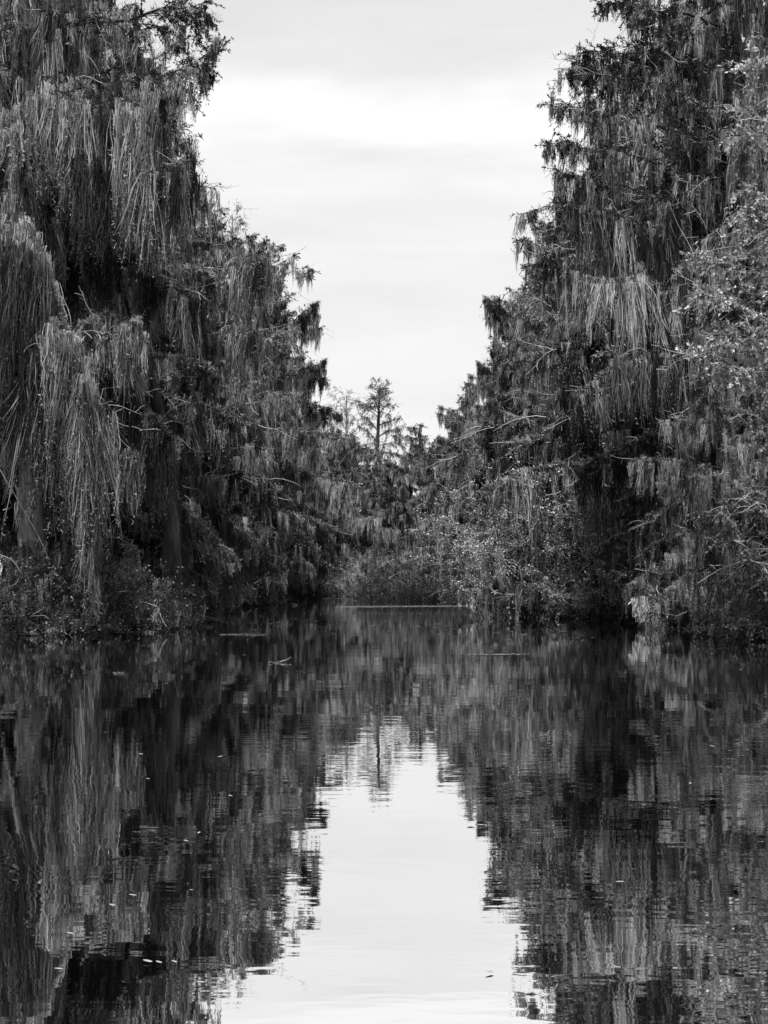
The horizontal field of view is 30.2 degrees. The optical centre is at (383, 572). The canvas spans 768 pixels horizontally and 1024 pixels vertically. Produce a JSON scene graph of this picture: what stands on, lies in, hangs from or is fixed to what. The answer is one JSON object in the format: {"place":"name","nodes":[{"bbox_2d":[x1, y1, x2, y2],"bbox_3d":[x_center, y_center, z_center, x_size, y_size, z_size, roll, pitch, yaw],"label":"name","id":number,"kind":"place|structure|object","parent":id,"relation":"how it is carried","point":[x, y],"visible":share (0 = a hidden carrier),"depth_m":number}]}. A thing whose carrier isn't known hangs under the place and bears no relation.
{"place":"outdoors","nodes":[
{"label":"outdoors","id":0,"kind":"place"},
{"bbox_2d":[0,594,614,635],"bbox_3d":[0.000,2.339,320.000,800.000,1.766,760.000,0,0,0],"label":"ground","id":1,"kind":"structure","parent":0,"point":[291,595],"depth_m":39.01},
{"bbox_2d":[0,569,67,625],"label":"swamp shrub","id":2,"kind":"object","parent":1,"relation":"on","point":[7,578],"visible":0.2,"depth_m":39.50},
{"bbox_2d":[0,540,77,633],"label":"swamp shrub","id":3,"kind":"object","parent":1,"relation":"on","point":[31,562],"visible":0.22,"depth_m":39.69},
{"bbox_2d":[4,564,83,633],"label":"swamp shrub","id":4,"kind":"object","parent":1,"relation":"on","point":[43,596],"visible":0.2,"depth_m":39.28},
{"bbox_2d":[0,0,121,579],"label":"cypress tree","id":5,"kind":"object","parent":1,"relation":"on","point":[110,546],"visible":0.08,"depth_m":48.04},
{"bbox_2d":[0,212,144,630],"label":"leaning cypress","id":6,"kind":"object","parent":1,"relation":"on","point":[49,387],"visible":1,"depth_m":38.17},
{"bbox_2d":[0,577,148,635],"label":"swamp shrub","id":7,"kind":"object","parent":1,"relation":"on","point":[59,629],"visible":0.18,"depth_m":39.90},
{"bbox_2d":[0,557,150,639],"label":"swamp shrub","id":8,"kind":"object","parent":1,"relation":"on","point":[52,619],"visible":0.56,"depth_m":38.74},
{"bbox_2d":[0,540,171,631],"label":"swamp shrub","id":9,"kind":"object","parent":1,"relation":"on","point":[27,547],"visible":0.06,"depth_m":41.92},
{"bbox_2d":[3,515,170,632],"bbox_3d":[-9.100,0.486,41.036,6.621,4.352,5.896,0,0,-7],"label":"swamp shrub","id":10,"kind":"object","parent":1,"relation":"on","point":[46,609],"visible":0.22,"depth_m":40.48},
{"bbox_2d":[0,543,186,635],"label":"swamp shrub","id":11,"kind":"object","parent":1,"relation":"on","point":[68,562],"visible":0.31,"depth_m":40.81},
{"bbox_2d":[0,555,195,632],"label":"swamp shrub","id":12,"kind":"object","parent":1,"relation":"on","point":[137,604],"visible":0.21,"depth_m":40.72},
{"bbox_2d":[0,546,198,634],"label":"swamp shrub","id":13,"kind":"object","parent":1,"relation":"on","point":[120,614],"visible":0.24,"depth_m":40.49},
{"bbox_2d":[43,434,182,599],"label":"cypress tree","id":14,"kind":"object","parent":1,"relation":"on","point":[133,530],"visible":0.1,"depth_m":48.87},
{"bbox_2d":[1,0,225,614],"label":"cypress tree","id":15,"kind":"object","parent":1,"relation":"on","point":[198,531],"visible":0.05,"depth_m":52.14},
{"bbox_2d":[0,0,233,579],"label":"cypress tree","id":16,"kind":"object","parent":1,"relation":"on","point":[58,138],"visible":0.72,"depth_m":42.62},
{"bbox_2d":[0,0,263,611],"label":"cypress tree","id":17,"kind":"object","parent":1,"relation":"on","point":[236,475],"visible":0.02,"depth_m":58.78},
{"bbox_2d":[76,583,188,632],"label":"swamp shrub","id":18,"kind":"object","parent":1,"relation":"on","point":[181,602],"visible":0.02,"depth_m":42.42},
{"bbox_2d":[76,252,216,622],"bbox_3d":[-7.229,-4.170,43.544,4.520,11.725,5.630,0,0,0],"label":"stooping cypress","id":19,"kind":"object","parent":1,"relation":"on","point":[148,457],"visible":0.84,"depth_m":42.87},
{"bbox_2d":[0,0,296,592],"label":"cypress tree","id":20,"kind":"object","parent":1,"relation":"on","point":[190,415],"visible":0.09,"depth_m":49.25},
{"bbox_2d":[102,582,210,629],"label":"swamp shrub","id":21,"kind":"object","parent":1,"relation":"on","point":[179,622],"visible":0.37,"depth_m":43.62},
{"bbox_2d":[121,575,227,627],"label":"swamp shrub","id":22,"kind":"object","parent":1,"relation":"on","point":[196,620],"visible":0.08,"depth_m":43.36},
{"bbox_2d":[140,366,231,610],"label":"cypress tree","id":23,"kind":"object","parent":1,"relation":"on","point":[211,484],"visible":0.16,"depth_m":53.42},
{"bbox_2d":[93,0,305,606],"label":"cypress tree","id":24,"kind":"object","parent":1,"relation":"on","point":[249,277],"visible":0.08,"depth_m":58.28},
{"bbox_2d":[107,122,291,605],"bbox_3d":[-8.496,-8.191,55.803,10.050,20.761,8.378,0,0,-1],"label":"cypress tree","id":25,"kind":"object","parent":1,"relation":"on","point":[240,344],"visible":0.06,"depth_m":54.84},
{"bbox_2d":[158,257,261,448],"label":"cypress tree","id":26,"kind":"object","parent":1,"relation":"on","point":[241,409],"depth_m":69.85},
{"bbox_2d":[184,563,244,614],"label":"swamp shrub","id":27,"kind":"object","parent":1,"relation":"on","point":[221,587],"visible":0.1,"depth_m":57.96},
{"bbox_2d":[159,223,299,598],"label":"cypress tree","id":28,"kind":"object","parent":1,"relation":"on","point":[246,517],"visible":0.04,"depth_m":65.36},
{"bbox_2d":[168,222,293,584],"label":"cypress tree","id":29,"kind":"object","parent":1,"relation":"on","point":[243,397],"visible":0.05,"depth_m":72.68},
{"bbox_2d":[185,356,281,605],"bbox_3d":[-7.162,-4.299,62.342,6.065,12.568,5.012,0,0,-11],"label":"cypress tree","id":30,"kind":"object","parent":1,"relation":"on","point":[255,533],"visible":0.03,"depth_m":62.52},
{"bbox_2d":[186,200,313,582],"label":"cypress tree","id":31,"kind":"object","parent":1,"relation":"on","point":[284,400],"visible":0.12,"depth_m":81.06},
{"bbox_2d":[206,199,310,487],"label":"cypress tree","id":32,"kind":"object","parent":1,"relation":"on","point":[240,219],"visible":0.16,"depth_m":83.92},
{"bbox_2d":[210,281,317,601],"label":"cypress tree","id":33,"kind":"object","parent":1,"relation":"on","point":[245,457],"visible":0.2,"depth_m":71.86},
{"bbox_2d":[235,551,295,605],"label":"swamp shrub","id":34,"kind":"object","parent":1,"relation":"on","point":[268,583],"visible":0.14,"depth_m":73.17},
{"bbox_2d":[243,544,304,603],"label":"swamp shrub","id":35,"kind":"object","parent":1,"relation":"on","point":[282,559],"visible":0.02,"depth_m":76.33},
{"bbox_2d":[226,314,341,601],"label":"cypress tree","id":36,"kind":"object","parent":1,"relation":"on","point":[287,516],"visible":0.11,"depth_m":80.12},
{"bbox_2d":[245,325,328,594],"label":"cypress tree","id":37,"kind":"object","parent":1,"relation":"on","point":[314,457],"visible":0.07,"depth_m":87.48},
{"bbox_2d":[286,352,324,584],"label":"cypress tree","id":38,"kind":"object","parent":1,"relation":"on","point":[310,363],"depth_m":122.14},
{"bbox_2d":[263,291,352,593],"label":"cypress tree","id":39,"kind":"object","parent":1,"relation":"on","point":[332,442],"visible":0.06,"depth_m":102.85},
{"bbox_2d":[241,234,378,574],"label":"cypress tree","id":40,"kind":"object","parent":1,"relation":"on","point":[348,483],"visible":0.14,"depth_m":91.55},
{"bbox_2d":[268,359,354,592],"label":"cypress tree","id":41,"kind":"object","parent":1,"relation":"on","point":[321,531],"visible":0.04,"depth_m":98.00},
{"bbox_2d":[280,310,366,554],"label":"cypress tree","id":42,"kind":"object","parent":1,"relation":"on","point":[320,368],"visible":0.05,"depth_m":112.18},
{"bbox_2d":[295,553,351,595],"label":"swamp shrub","id":43,"kind":"object","parent":1,"relation":"on","point":[321,592],"visible":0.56,"depth_m":105.52},
{"bbox_2d":[297,383,351,581],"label":"cypress tree","id":44,"kind":"object","parent":1,"relation":"on","point":[336,472],"visible":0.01,"depth_m":105.19},
{"bbox_2d":[302,426,357,561],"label":"cypress tree","id":45,"kind":"object","parent":1,"relation":"on","point":[338,537],"visible":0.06,"depth_m":117.95},
{"bbox_2d":[305,522,389,593],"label":"swamp shrub","id":46,"kind":"object","parent":1,"relation":"on","point":[333,554],"visible":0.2,"depth_m":109.59},
{"bbox_2d":[316,418,382,566],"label":"cypress tree","id":47,"kind":"object","parent":1,"relation":"on","point":[347,457],"visible":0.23,"depth_m":123.21},
{"bbox_2d":[321,386,383,510],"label":"cypress tree","id":48,"kind":"object","parent":1,"relation":"on","point":[346,421],"visible":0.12,"depth_m":145.72},
{"bbox_2d":[318,551,413,596],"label":"swamp shrub","id":49,"kind":"object","parent":1,"relation":"on","point":[344,581],"visible":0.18,"depth_m":101.56},
{"bbox_2d":[343,434,392,559],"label":"cypress tree","id":50,"kind":"object","parent":1,"relation":"on","point":[366,459],"visible":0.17,"depth_m":127.23},
{"bbox_2d":[361,467,383,547],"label":"cypress tree","id":51,"kind":"object","parent":1,"relation":"on","point":[370,484],"visible":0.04,"depth_m":131.74},
{"bbox_2d":[361,454,384,516],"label":"cypress tree","id":52,"kind":"object","parent":1,"relation":"on","point":[375,467],"visible":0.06,"depth_m":133.52},
{"bbox_2d":[338,545,411,593],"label":"swamp shrub","id":53,"kind":"object","parent":1,"relation":"on","point":[374,559],"visible":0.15,"depth_m":98.63},
{"bbox_2d":[353,468,397,565],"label":"cypress tree","id":54,"kind":"object","parent":1,"relation":"on","point":[380,480],"visible":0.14,"depth_m":129.42},
{"bbox_2d":[350,582,403,599],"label":"swamp shrub","id":55,"kind":"object","parent":1,"relation":"on","point":[386,590],"visible":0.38,"depth_m":86.24},
{"bbox_2d":[340,580,420,601],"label":"swamp shrub","id":56,"kind":"object","parent":1,"relation":"on","point":[373,589],"visible":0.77,"depth_m":85.50},
{"bbox_2d":[353,376,409,468],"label":"cypress tree","id":57,"kind":"object","parent":1,"relation":"on","point":[382,391],"visible":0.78,"depth_m":141.01},
{"bbox_2d":[0,583,766,637],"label":"sedge","id":58,"kind":"object","parent":1,"relation":"on","point":[412,595],"visible":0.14,"depth_m":84.25},
{"bbox_2d":[365,482,401,563],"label":"cypress tree","id":59,"kind":"object","parent":1,"relation":"on","point":[384,521],"visible":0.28,"depth_m":127.40},
{"bbox_2d":[356,577,410,599],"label":"swamp shrub","id":60,"kind":"object","parent":1,"relation":"on","point":[382,586],"visible":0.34,"depth_m":86.61},
{"bbox_2d":[344,534,424,573],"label":"swamp shrub","id":61,"kind":"object","parent":1,"relation":"on","point":[379,555],"visible":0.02,"depth_m":105.31},
{"bbox_2d":[373,420,397,483],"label":"cypress tree","id":62,"kind":"object","parent":1,"relation":"on","point":[380,452],"visible":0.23,"depth_m":135.84},
{"bbox_2d":[371,447,425,568],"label":"cypress tree","id":63,"kind":"object","parent":1,"relation":"on","point":[401,480],"visible":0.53,"depth_m":125.40},
{"bbox_2d":[362,423,435,548],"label":"cypress tree","id":64,"kind":"object","parent":1,"relation":"on","point":[415,446],"visible":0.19,"depth_m":131.43},
{"bbox_2d":[350,515,464,590],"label":"swamp shrub","id":65,"kind":"object","parent":1,"relation":"on","point":[413,576],"visible":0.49,"depth_m":89.81},
{"bbox_2d":[368,552,446,588],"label":"swamp shrub","id":66,"kind":"object","parent":1,"relation":"on","point":[387,565],"visible":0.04,"depth_m":93.63},
{"bbox_2d":[390,439,445,556],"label":"cypress tree","id":67,"kind":"object","parent":1,"relation":"on","point":[406,518],"visible":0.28,"depth_m":114.08},
{"bbox_2d":[399,541,462,586],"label":"swamp shrub","id":68,"kind":"object","parent":1,"relation":"on","point":[425,572],"visible":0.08,"depth_m":90.52},
{"bbox_2d":[417,583,453,601],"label":"swamp shrub","id":69,"kind":"object","parent":1,"relation":"on","point":[428,587],"visible":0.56,"depth_m":84.51},
{"bbox_2d":[408,403,478,563],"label":"cypress tree","id":70,"kind":"object","parent":1,"relation":"on","point":[439,508],"visible":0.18,"depth_m":93.46},
{"bbox_2d":[419,419,468,559],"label":"cypress tree","id":71,"kind":"object","parent":1,"relation":"on","point":[449,447],"visible":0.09,"depth_m":97.36},
{"bbox_2d":[420,383,477,504],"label":"cypress tree","id":72,"kind":"object","parent":1,"relation":"on","point":[431,490],"visible":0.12,"depth_m":103.73},
{"bbox_2d":[427,579,470,601],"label":"swamp shrub","id":73,"kind":"object","parent":1,"relation":"on","point":[449,588],"visible":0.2,"depth_m":85.03},
{"bbox_2d":[425,527,486,594],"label":"swamp shrub","id":74,"kind":"object","parent":1,"relation":"on","point":[440,568],"visible":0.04,"depth_m":80.28},
{"bbox_2d":[445,347,504,523],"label":"cypress tree","id":75,"kind":"object","parent":1,"relation":"on","point":[475,388],"visible":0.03,"depth_m":95.30},
{"bbox_2d":[457,371,503,580],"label":"cypress tree","id":76,"kind":"object","parent":1,"relation":"on","point":[488,376],"visible":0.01,"depth_m":86.59},
{"bbox_2d":[429,332,538,595],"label":"cypress tree","id":77,"kind":"object","parent":1,"relation":"on","point":[473,462],"visible":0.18,"depth_m":76.07},
{"bbox_2d":[442,296,529,526],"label":"cypress tree","id":78,"kind":"object","parent":1,"relation":"on","point":[481,367],"visible":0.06,"depth_m":89.89},
{"bbox_2d":[449,255,554,479],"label":"cypress tree","id":79,"kind":"object","parent":1,"relation":"on","point":[499,331],"visible":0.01,"depth_m":95.58},
{"bbox_2d":[461,263,548,533],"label":"cypress tree","id":80,"kind":"object","parent":1,"relation":"on","point":[513,309],"visible":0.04,"depth_m":82.09},
{"bbox_2d":[446,214,570,514],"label":"cypress tree","id":81,"kind":"object","parent":1,"relation":"on","point":[492,309],"visible":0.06,"depth_m":76.33},
{"bbox_2d":[407,481,610,617],"bbox_3d":[6.591,-1.006,57.123,12.546,6.204,12.052,0,0,-11],"label":"swamp shrub","id":82,"kind":"object","parent":1,"relation":"on","point":[483,577],"visible":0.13,"depth_m":55.07},
{"bbox_2d":[470,325,553,599],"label":"cypress tree","id":83,"kind":"object","parent":1,"relation":"on","point":[522,346],"visible":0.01,"depth_m":80.14},
{"bbox_2d":[404,453,640,617],"bbox_3d":[7.815,-1.382,55.769,15.400,7.067,16.032,0,0,-38],"label":"swamp shrub","id":84,"kind":"object","parent":1,"relation":"on","point":[557,525],"visible":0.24,"depth_m":53.28},
{"bbox_2d":[484,338,560,538],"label":"cypress tree","id":85,"kind":"object","parent":1,"relation":"on","point":[532,399],"depth_m":72.50},
{"bbox_2d":[461,218,593,532],"bbox_3d":[7.852,-7.874,66.063,8.738,20.122,7.222,0,0,3],"label":"cypress tree","id":86,"kind":"object","parent":1,"relation":"on","point":[560,325],"visible":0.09,"depth_m":64.62},
{"bbox_2d":[439,530,619,618],"bbox_3d":[7.539,0.418,54.927,8.368,4.742,8.284,0,0,44],"label":"swamp shrub","id":87,"kind":"object","parent":1,"relation":"on","point":[579,603],"visible":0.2,"depth_m":52.84},
{"bbox_2d":[500,177,580,429],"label":"cypress tree","id":88,"kind":"object","parent":1,"relation":"on","point":[522,396],"visible":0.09,"depth_m":72.64},
{"bbox_2d":[484,547,600,618],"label":"swamp shrub","id":89,"kind":"object","parent":1,"relation":"on","point":[546,607],"visible":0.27,"depth_m":53.08},
{"bbox_2d":[431,33,662,485],"bbox_3d":[7.934,-10.398,61.875,12.283,25.456,10.151,0,0,-1],"label":"cypress tree","id":90,"kind":"object","parent":1,"relation":"on","point":[561,109],"visible":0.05,"depth_m":61.05},
{"bbox_2d":[465,130,633,615],"bbox_3d":[7.814,-7.751,57.537,8.912,21.287,7.979,0,0,-14],"label":"cypress tree","id":91,"kind":"object","parent":1,"relation":"on","point":[530,363],"visible":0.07,"depth_m":57.79},
{"bbox_2d":[455,445,644,618],"bbox_3d":[9.035,-1.522,55.536,15.335,7.388,14.730,0,0,-43],"label":"swamp shrub","id":92,"kind":"object","parent":1,"relation":"on","point":[576,527],"visible":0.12,"depth_m":52.46},
{"bbox_2d":[490,481,654,618],"bbox_3d":[9.682,-0.488,53.568,15.214,7.842,13.550,0,0,-13],"label":"swamp shrub","id":93,"kind":"object","parent":1,"relation":"on","point":[519,571],"visible":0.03,"depth_m":50.84},
{"bbox_2d":[451,0,694,618],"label":"cypress tree","id":94,"kind":"object","parent":1,"relation":"on","point":[540,457],"visible":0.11,"depth_m":53.62},
{"bbox_2d":[508,488,658,619],"bbox_3d":[9.434,-0.368,50.575,11.157,7.414,9.936,0,0,14],"label":"swamp shrub","id":95,"kind":"object","parent":1,"relation":"on","point":[633,540],"visible":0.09,"depth_m":49.55},
{"bbox_2d":[543,534,633,618],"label":"swamp shrub","id":96,"kind":"object","parent":1,"relation":"on","point":[567,581],"visible":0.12,"depth_m":52.66},
{"bbox_2d":[520,497,661,620],"bbox_3d":[10.839,-0.740,53.115,14.453,8.748,16.228,0,0,-14],"label":"swamp shrub","id":97,"kind":"object","parent":1,"relation":"on","point":[532,532],"visible":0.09,"depth_m":50.63},
{"bbox_2d":[547,510,640,577],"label":"swamp shrub","id":98,"kind":"object","parent":1,"relation":"on","point":[601,549],"visible":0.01,"depth_m":51.71},
{"bbox_2d":[547,513,658,619],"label":"swamp shrub","id":99,"kind":"object","parent":1,"relation":"on","point":[609,577],"visible":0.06,"depth_m":50.08},
{"bbox_2d":[579,556,636,620],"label":"swamp shrub","id":100,"kind":"object","parent":1,"relation":"on","point":[606,613],"visible":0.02,"depth_m":51.09},
{"bbox_2d":[546,161,706,534],"bbox_3d":[9.705,-6.809,53.670,8.624,17.872,7.127,0,0,-7],"label":"cypress tree","id":101,"kind":"object","parent":1,"relation":"on","point":[565,494],"depth_m":51.98},
{"bbox_2d":[494,0,767,629],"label":"cypress tree","id":102,"kind":"object","parent":1,"relation":"on","point":[609,467],"visible":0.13,"depth_m":45.70},
{"bbox_2d":[609,542,684,622],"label":"swamp shrub","id":103,"kind":"object","parent":1,"relation":"on","point":[621,609],"visible":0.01,"depth_m":48.32},
{"bbox_2d":[528,0,767,601],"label":"cypress tree","id":104,"kind":"object","parent":1,"relation":"on","point":[568,276],"visible":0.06,"depth_m":52.86},
{"bbox_2d":[534,0,767,548],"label":"cypress tree","id":105,"kind":"object","parent":1,"relation":"on","point":[642,297],"visible":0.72,"depth_m":44.13},
{"bbox_2d":[613,329,701,622],"bbox_3d":[9.320,-3.249,46.920,5.003,10.335,4.170,0,0,17],"label":"cypress tree","id":106,"kind":"object","parent":1,"relation":"on","point":[639,582],"visible":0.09,"depth_m":46.57},
{"bbox_2d":[626,585,742,630],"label":"swamp shrub","id":107,"kind":"object","parent":1,"relation":"on","point":[674,621],"visible":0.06,"depth_m":44.36},
{"bbox_2d":[617,320,766,630],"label":"cypress tree","id":108,"kind":"object","parent":1,"relation":"on","point":[714,448],"visible":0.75,"depth_m":41.80},
{"bbox_2d":[625,247,767,628],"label":"cypress tree","id":109,"kind":"object","parent":1,"relation":"on","point":[656,549],"visible":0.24,"depth_m":44.02},
{"bbox_2d":[653,29,767,601],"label":"broadleaf tree","id":110,"kind":"object","parent":1,"relation":"on","point":[728,507],"visible":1,"depth_m":34.26},
{"bbox_2d":[654,523,767,636],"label":"swamp shrub","id":111,"kind":"object","parent":1,"relation":"on","point":[694,611],"visible":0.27,"depth_m":37.79},
{"bbox_2d":[682,571,767,641],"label":"swamp shrub","id":112,"kind":"object","parent":1,"relation":"on","point":[732,614],"visible":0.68,"depth_m":35.71},
{"bbox_2d":[690,571,761,635],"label":"swamp shrub","id":113,"kind":"object","parent":1,"relation":"on","point":[703,614],"visible":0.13,"depth_m":38.62},
{"bbox_2d":[687,583,767,640],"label":"swamp shrub","id":114,"kind":"object","parent":1,"relation":"on","point":[711,625],"visible":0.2,"depth_m":37.39},
{"bbox_2d":[688,548,767,636],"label":"swamp shrub","id":115,"kind":"object","parent":1,"relation":"on","point":[760,617],"visible":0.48,"depth_m":35.52},
{"bbox_2d":[693,578,767,645],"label":"swamp shrub","id":116,"kind":"object","parent":1,"relation":"on","point":[750,625],"visible":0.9,"depth_m":34.40},
{"bbox_2d":[0,594,767,1023],"bbox_3d":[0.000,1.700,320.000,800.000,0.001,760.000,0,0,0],"label":"water","id":117,"kind":"structure","parent":0,"point":[382,836],"depth_m":9.72},
{"bbox_2d":[287,598,583,654],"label":"floating litter","id":118,"kind":"object","parent":117,"relation":"on","point":[424,606],"visible":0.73,"depth_m":71.32},
{"bbox_2d":[0,0,767,573],"label":"sky","id":119,"kind":"structure","parent":0,"point":[393,142]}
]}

